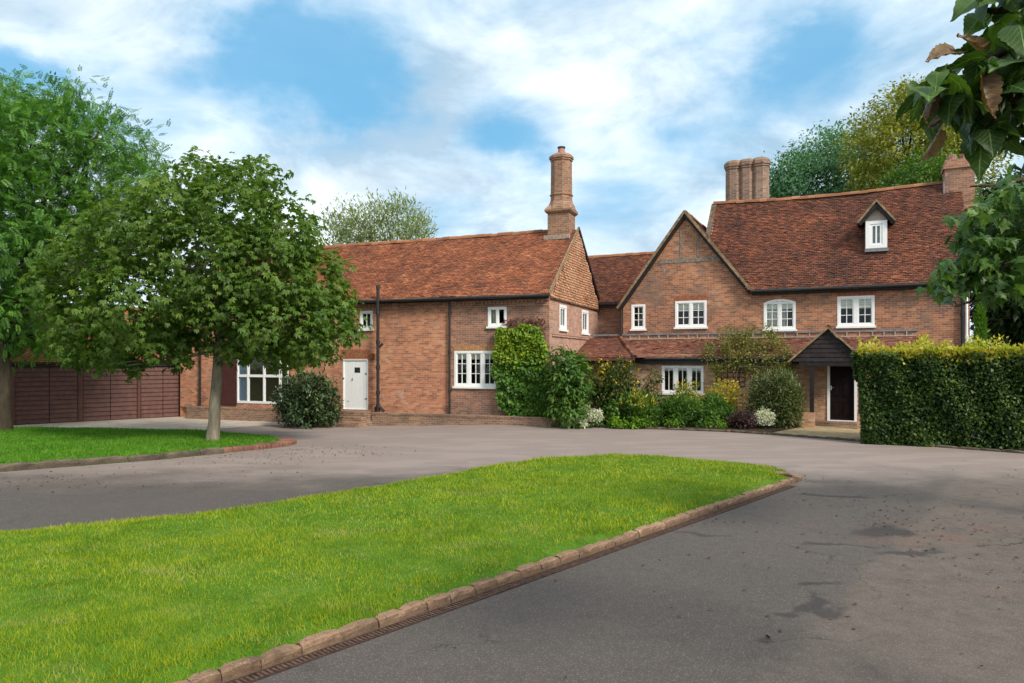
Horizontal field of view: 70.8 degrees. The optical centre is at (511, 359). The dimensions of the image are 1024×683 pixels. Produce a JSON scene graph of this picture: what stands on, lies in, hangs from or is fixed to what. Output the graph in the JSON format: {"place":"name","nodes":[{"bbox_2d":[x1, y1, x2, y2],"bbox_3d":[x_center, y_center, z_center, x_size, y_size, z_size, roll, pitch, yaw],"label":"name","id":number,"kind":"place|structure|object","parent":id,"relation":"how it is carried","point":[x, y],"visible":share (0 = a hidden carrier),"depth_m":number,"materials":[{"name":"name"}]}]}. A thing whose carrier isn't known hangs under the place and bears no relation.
{"place":"outdoors","nodes":[
{"label":"outdoors","id":0,"kind":"place"},
{"bbox_2d":[0,426,281,470],"bbox_3d":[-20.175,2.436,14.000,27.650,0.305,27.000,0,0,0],"label":"lawn","id":1,"kind":"structure","parent":0,"point":[150,440],"depth_m":19.70,"materials":[{"name":"green plant"}]},
{"bbox_2d":[0,64,187,430],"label":"ash tree","id":2,"kind":"object","parent":1,"relation":"on","point":[31,223],"visible":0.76,"depth_m":23.35,"materials":[{"name":"green plant"}]},
{"bbox_2d":[16,146,372,440],"bbox_3d":[-9.200,-1.800,20.830,10.398,8.651,7.167,0,0,32],"label":"chestnut tree","id":3,"kind":"object","parent":1,"relation":"on","point":[242,282],"visible":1,"depth_m":19.33,"materials":[{"name":"green plant"}]},
{"bbox_2d":[13,416,297,429],"bbox_3d":[-14.195,2.566,28.948,8.897,0.056,7.641,0,0,35],"label":"concrete apron","id":4,"kind":"object","parent":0,"point":[179,422],"visible":0.73,"depth_m":28.91,"materials":[{"name":"grey concrete"}]},
{"bbox_2d":[0,452,789,682],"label":"lawn","id":5,"kind":"structure","parent":0,"point":[475,577],"depth_m":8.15,"materials":[{"name":"green plant"}]},
{"bbox_2d":[0,416,1023,682],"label":"driveway","id":6,"kind":"structure","parent":0,"point":[612,618],"depth_m":8.45,"materials":[{"name":"grey asphalt"}]},
{"bbox_2d":[0,447,223,471],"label":"kerb","id":7,"kind":"structure","parent":6,"relation":"on","point":[20,466],"depth_m":16.60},
{"bbox_2d":[222,444,258,452],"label":"kerb","id":8,"kind":"structure","parent":6,"relation":"on","point":[241,448],"depth_m":18.86,"materials":[{"name":"brick"}]},
{"bbox_2d":[257,437,296,449],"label":"kerb","id":9,"kind":"structure","parent":6,"relation":"on","point":[286,442],"depth_m":19.84,"materials":[{"name":"brick"}]},
{"bbox_2d":[269,366,349,428],"bbox_3d":[-7.879,1.460,28.045,2.762,2.532,2.723,0,0,24],"label":"pieris shrub","id":10,"kind":"object","parent":6,"relation":"on","point":[299,395],"visible":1,"depth_m":27.48,"materials":[{"name":"green plant"}]},
{"bbox_2d":[173,475,799,682],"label":"kerb","id":11,"kind":"structure","parent":6,"relation":"on","point":[232,670],"depth_m":6.97,"materials":[{"name":"stone"}]},
{"bbox_2d":[226,485,794,682],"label":"drain channel","id":12,"kind":"object","parent":6,"relation":"on","point":[291,663],"visible":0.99,"depth_m":7.02,"materials":[{"name":"concrete"}]},
{"bbox_2d":[1,444,1023,677],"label":"fallen leaves","id":13,"kind":"object","parent":6,"relation":"on","point":[691,525],"visible":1,"depth_m":10.47,"materials":[{"name":"brown plant"}]},
{"bbox_2d":[574,417,590,428],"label":"white hydrangea","id":14,"kind":"object","parent":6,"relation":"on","point":[584,424],"visible":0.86,"depth_m":25.12,"materials":[{"name":"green plant"}]},
{"bbox_2d":[774,471,801,480],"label":"kerb","id":15,"kind":"structure","parent":6,"relation":"on","point":[787,474],"depth_m":14.67,"materials":[{"name":"stone"}]},
{"bbox_2d":[590,425,1023,453],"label":"kerb","id":16,"kind":"structure","parent":6,"relation":"on","point":[859,440],"depth_m":22.24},
{"bbox_2d":[914,164,1023,311],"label":"maple tree","id":17,"kind":"object","parent":6,"relation":"on","point":[989,242],"visible":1,"depth_m":8.17,"materials":[{"name":"green plant"}]},
{"bbox_2d":[0,0,1023,344],"label":"sky","id":18,"kind":"structure","parent":0,"point":[464,106],"materials":[{"name":"blue"}]},
{"bbox_2d":[595,420,799,432],"bbox_3d":[5.278,2.350,26.835,9.729,0.001,5.687,0,0,34],"label":"flower bed","id":19,"kind":"object","parent":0,"point":[766,430],"visible":0.21,"depth_m":24.66,"materials":[{"name":"soil"}]},
{"bbox_2d":[540,345,595,428],"bbox_3d":[2.010,1.022,25.582,2.010,3.121,2.039,0,0,0],"label":"elder shrub","id":20,"kind":"object","parent":19,"relation":"on","point":[568,389],"visible":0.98,"depth_m":25.16,"materials":[{"name":"green plant"}]},
{"bbox_2d":[575,405,606,427],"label":"white hydrangea","id":21,"kind":"object","parent":19,"relation":"on","point":[596,415],"visible":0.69,"depth_m":25.30,"materials":[{"name":"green plant"}]},
{"bbox_2d":[584,355,642,422],"bbox_3d":[3.792,1.143,26.812,2.853,2.692,2.409,0,0,0],"label":"berberis shrub","id":22,"kind":"object","parent":19,"relation":"on","point":[608,386],"visible":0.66,"depth_m":26.33,"materials":[{"name":"green plant"}]},
{"bbox_2d":[601,398,625,424],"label":"leafy perennial","id":23,"kind":"object","parent":19,"relation":"on","point":[607,414],"visible":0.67,"depth_m":25.65,"materials":[{"name":"green plant"}]},
{"bbox_2d":[605,413,656,428],"bbox_3d":[4.193,2.154,25.233,1.838,0.627,1.068,0,0,0],"label":"lady mantle","id":24,"kind":"object","parent":19,"relation":"on","point":[634,423],"visible":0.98,"depth_m":25.05,"materials":[{"name":"green plant"}]},
{"bbox_2d":[616,385,662,428],"bbox_3d":[4.513,1.698,25.625,1.624,1.655,1.642,0,0,-36],"label":"loosestrife clump","id":25,"kind":"object","parent":19,"relation":"on","point":[637,402],"visible":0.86,"depth_m":25.33,"materials":[{"name":"green plant"}]},
{"bbox_2d":[638,367,664,402],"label":"mallow plant","id":26,"kind":"object","parent":19,"relation":"on","point":[652,380],"visible":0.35,"depth_m":26.80,"materials":[{"name":"green plant"}]},
{"bbox_2d":[662,416,680,427],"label":"edging plant","id":27,"kind":"object","parent":19,"relation":"on","point":[672,425],"visible":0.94,"depth_m":25.00,"materials":[{"name":"green plant"}]},
{"bbox_2d":[670,378,702,403],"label":"golden shrub","id":28,"kind":"object","parent":19,"relation":"on","point":[685,390],"visible":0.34,"depth_m":26.57,"materials":[{"name":"yellow plant"}]},
{"bbox_2d":[653,390,737,427],"bbox_3d":[6.604,1.774,25.876,3.211,1.508,2.364,0,0,0],"label":"green mound","id":29,"kind":"object","parent":19,"relation":"on","point":[686,410],"visible":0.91,"depth_m":25.29,"materials":[{"name":"green plant"}]},
{"bbox_2d":[701,417,728,428],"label":"edging plant","id":30,"kind":"object","parent":19,"relation":"on","point":[723,424],"visible":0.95,"depth_m":24.81,"materials":[{"name":"green plant"}]},
{"bbox_2d":[698,378,746,411],"bbox_3d":[7.723,1.559,26.457,1.796,1.822,1.724,0,0,-37],"label":"golden shrub","id":31,"kind":"object","parent":19,"relation":"on","point":[731,393],"visible":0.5,"depth_m":26.26,"materials":[{"name":"yellow plant"}]},
{"bbox_2d":[724,408,758,428],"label":"heuchera clump","id":32,"kind":"object","parent":19,"relation":"on","point":[744,420],"visible":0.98,"depth_m":24.55,"materials":[{"name":"purple plant"}]},
{"bbox_2d":[755,405,775,428],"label":"white hydrangea","id":33,"kind":"object","parent":19,"relation":"on","point":[764,417],"visible":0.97,"depth_m":24.58,"materials":[{"name":"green plant"}]},
{"bbox_2d":[742,366,807,429],"bbox_3d":[9.273,1.361,25.415,2.289,2.356,2.154,0,0,21],"label":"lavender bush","id":34,"kind":"object","parent":19,"relation":"on","point":[775,390],"visible":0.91,"depth_m":24.94,"materials":[{"name":"green plant"}]},
{"bbox_2d":[775,426,869,438],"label":"path","id":35,"kind":"structure","parent":0,"point":[838,431],"depth_m":23.78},
{"bbox_3d":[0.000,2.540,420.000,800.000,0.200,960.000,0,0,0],"label":"ground","id":36,"kind":"structure","parent":0,"visible":0},
{"bbox_2d":[10,306,179,424],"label":"garage","id":37,"kind":"structure","parent":36,"relation":"on","point":[43,392],"depth_m":30.37,"materials":[{"name":"tile"},{"name":"red-brown stained timber"}]},
{"bbox_2d":[15,367,48,424],"bbox_3d":[-19.348,1.429,29.035,1.156,2.282,0.065,0,0,-44],"label":"door","id":38,"kind":"structure","parent":37,"relation":"in","point":[31,386],"depth_m":29.02,"materials":[{"name":"brown wood"}]},
{"bbox_2d":[49,367,77,422],"bbox_3d":[-18.557,1.429,29.799,1.006,2.282,0.065,0,0,-44],"label":"door","id":39,"kind":"structure","parent":37,"relation":"in","point":[63,389],"depth_m":29.78,"materials":[{"name":"brown wood"}]},
{"bbox_2d":[83,367,109,420],"bbox_3d":[-17.675,1.429,30.652,1.014,2.282,0.065,0,0,-44],"label":"door","id":40,"kind":"structure","parent":37,"relation":"in","point":[96,393],"depth_m":30.62,"materials":[{"name":"brown wood"}]},
{"bbox_2d":[110,366,136,419],"bbox_3d":[-16.921,1.429,31.382,1.042,2.282,0.065,0,0,-44],"label":"door","id":41,"kind":"structure","parent":37,"relation":"in","point":[123,396],"depth_m":31.33,"materials":[{"name":"brown wood"}]},
{"bbox_2d":[141,366,162,417],"bbox_3d":[-16.096,1.429,32.180,0.905,2.282,0.065,0,0,-44],"label":"door","id":42,"kind":"structure","parent":37,"relation":"in","point":[152,387],"depth_m":32.18,"materials":[{"name":"brown wood"}]},
{"bbox_2d":[163,366,179,416],"bbox_3d":[-15.389,1.429,32.863,1.014,2.282,0.065,0,0,-44],"label":"door","id":43,"kind":"structure","parent":37,"relation":"in","point":[171,384],"depth_m":32.74,"materials":[{"name":"brown wood"}]},
{"bbox_2d":[186,406,289,421],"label":"brick wall","id":44,"kind":"structure","parent":36,"relation":"on","point":[242,413],"depth_m":30.81,"materials":[{"name":"brown brick"}]},
{"bbox_2d":[301,410,371,427],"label":"brick steps","id":45,"kind":"structure","parent":36,"relation":"on","point":[354,418],"depth_m":28.17,"materials":[{"name":"brown brick"}]},
{"bbox_2d":[310,187,438,244],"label":"willow tree","id":46,"kind":"object","parent":36,"relation":"on","point":[409,229],"visible":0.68,"depth_m":49.20,"materials":[{"name":"green plant"}]},
{"bbox_2d":[180,146,599,416],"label":"brick wing","id":47,"kind":"structure","parent":36,"relation":"on","point":[436,312],"depth_m":28.92,"materials":[{"name":"brown brick"}]},
{"bbox_2d":[237,345,288,403],"bbox_3d":[-10.639,0.540,31.078,3.126,2.690,0.180,0,0,21],"label":"window","id":48,"kind":"structure","parent":47,"relation":"in","point":[253,386],"depth_m":31.28,"materials":[{"name":"white paint"}]},
{"bbox_2d":[343,359,367,409],"bbox_3d":[-6.364,1.001,29.413,1.215,2.045,0.130,0,0,21],"label":"door","id":49,"kind":"structure","parent":47,"relation":"in","point":[355,371],"depth_m":29.42,"materials":[{"name":"white paint"}]},
{"bbox_2d":[360,311,373,330],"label":"window","id":50,"kind":"structure","parent":47,"relation":"in","point":[362,313],"depth_m":29.15,"materials":[{"name":"white paint"}]},
{"bbox_2d":[452,351,495,388],"bbox_3d":[-1.388,0.373,27.471,1.877,1.438,0.175,0,0,21],"label":"window","id":51,"kind":"structure","parent":47,"relation":"in","point":[482,355],"depth_m":27.53,"materials":[{"name":"white paint"}]},
{"bbox_2d":[486,307,507,327],"bbox_3d":[-0.535,-1.601,27.189,0.859,0.819,0.260,0,0,21],"label":"window","id":52,"kind":"structure","parent":47,"relation":"in","point":[491,310],"depth_m":27.15,"materials":[{"name":"white paint"}]},
{"bbox_2d":[490,316,549,416],"bbox_3d":[0.323,0.324,26.618,2.413,3.961,0.629,0,0,22],"label":"virginia creeper","id":53,"kind":"object","parent":47,"relation":"attached to","point":[522,391],"visible":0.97,"depth_m":26.50,"materials":[{"name":"green plant"}]},
{"bbox_2d":[559,304,568,331],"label":"window","id":54,"kind":"structure","parent":47,"relation":"in","point":[562,308],"depth_m":28.01,"materials":[{"name":"white paint"}]},
{"bbox_2d":[582,310,589,334],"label":"window","id":55,"kind":"structure","parent":47,"relation":"in","point":[584,332],"depth_m":31.13,"materials":[{"name":"white paint"}]},
{"bbox_2d":[372,412,560,426],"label":"brick wall","id":56,"kind":"structure","parent":36,"relation":"on","point":[397,419],"depth_m":27.23,"materials":[{"name":"brown brick"}]},
{"bbox_2d":[575,154,974,428],"bbox_3d":[10.005,-3.175,31.027,17.137,11.950,10.089,0,0,26],"label":"brick farmhouse","id":57,"kind":"object","parent":36,"relation":"on","point":[823,281],"visible":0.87,"depth_m":28.67,"materials":[{"name":"red brick"}]},
{"bbox_2d":[630,304,645,330],"bbox_3d":[5.395,-1.805,30.720,0.706,1.121,0.175,0,0,26],"label":"window","id":58,"kind":"structure","parent":57,"relation":"in","point":[633,328],"depth_m":30.72,"materials":[{"name":"white paint"}]},
{"bbox_2d":[662,366,704,394],"bbox_3d":[6.732,0.806,28.433,1.738,1.149,0.175,0,0,26],"label":"window","id":59,"kind":"structure","parent":57,"relation":"in","point":[675,369],"depth_m":28.51,"materials":[{"name":"white paint"}]},
{"bbox_2d":[674,300,707,328],"bbox_3d":[7.389,-1.862,29.748,1.389,1.165,0.175,0,0,26],"label":"window","id":60,"kind":"structure","parent":57,"relation":"in","point":[679,305],"depth_m":29.73,"materials":[{"name":"white paint"}]},
{"bbox_2d":[716,368,744,386],"bbox_3d":[8.365,0.654,27.580,1.094,0.719,0.038,0,0,26],"label":"trellis","id":61,"kind":"object","parent":57,"relation":"attached to","point":[733,377],"visible":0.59,"depth_m":27.59,"materials":[{"name":"brown wood"}]},
{"bbox_2d":[694,320,798,409],"bbox_3d":[9.052,0.416,27.447,3.858,3.979,2.126,0,0,28],"label":"climbing rose","id":62,"kind":"object","parent":57,"relation":"attached to","point":[746,338],"visible":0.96,"depth_m":27.21,"materials":[{"name":"green plant"}]},
{"bbox_2d":[762,299,796,331],"bbox_3d":[10.513,-1.750,28.273,1.281,1.267,0.260,0,0,26],"label":"window","id":63,"kind":"structure","parent":57,"relation":"in","point":[775,310],"depth_m":28.26,"materials":[{"name":"white paint"}]},
{"bbox_2d":[827,366,856,421],"bbox_3d":[11.899,1.180,25.957,0.977,2.054,0.160,0,0,26],"label":"door","id":64,"kind":"structure","parent":57,"relation":"in","point":[841,385],"depth_m":25.99,"materials":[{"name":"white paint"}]},
{"bbox_2d":[836,295,875,327],"bbox_3d":[12.919,-1.800,27.054,1.365,1.207,0.175,0,0,26],"label":"window","id":65,"kind":"structure","parent":57,"relation":"in","point":[868,301],"depth_m":27.04,"materials":[{"name":"white paint"}]},
{"bbox_2d":[761,116,877,197],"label":"oak tree","id":66,"kind":"object","parent":36,"relation":"on","point":[805,166],"visible":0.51,"depth_m":54.02,"materials":[{"name":"green plant"}]},
{"bbox_2d":[873,139,975,187],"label":"cherry tree","id":67,"kind":"object","parent":36,"relation":"on","point":[908,176],"visible":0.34,"depth_m":40.91,"materials":[{"name":"green plant"}]},
{"bbox_2d":[830,71,1019,201],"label":"lime tree","id":68,"kind":"object","parent":36,"relation":"on","point":[881,141],"visible":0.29,"depth_m":46.05,"materials":[{"name":"green plant"}]},
{"bbox_2d":[850,334,1023,450],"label":"beech hedge","id":69,"kind":"object","parent":36,"relation":"on","point":[957,396],"visible":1,"depth_m":19.82,"materials":[{"name":"green plant"}]},
{"bbox_2d":[894,0,1023,182],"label":"mulberry tree","id":70,"kind":"object","parent":36,"relation":"on","point":[978,104],"visible":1,"depth_m":3.42,"materials":[{"name":"green plant"}]},
{"bbox_2d":[971,292,991,347],"bbox_3d":[15.879,0.057,24.413,1.086,4.887,1.183,0,0,0],"label":"cypress tree","id":71,"kind":"object","parent":36,"relation":"on","point":[980,330],"visible":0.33,"depth_m":24.31,"materials":[{"name":"green plant"}]},
{"bbox_2d":[970,155,1023,347],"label":"yew tree","id":72,"kind":"object","parent":36,"relation":"on","point":[1007,319],"visible":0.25,"depth_m":30.67,"materials":[{"name":"green plant"}]}
]}

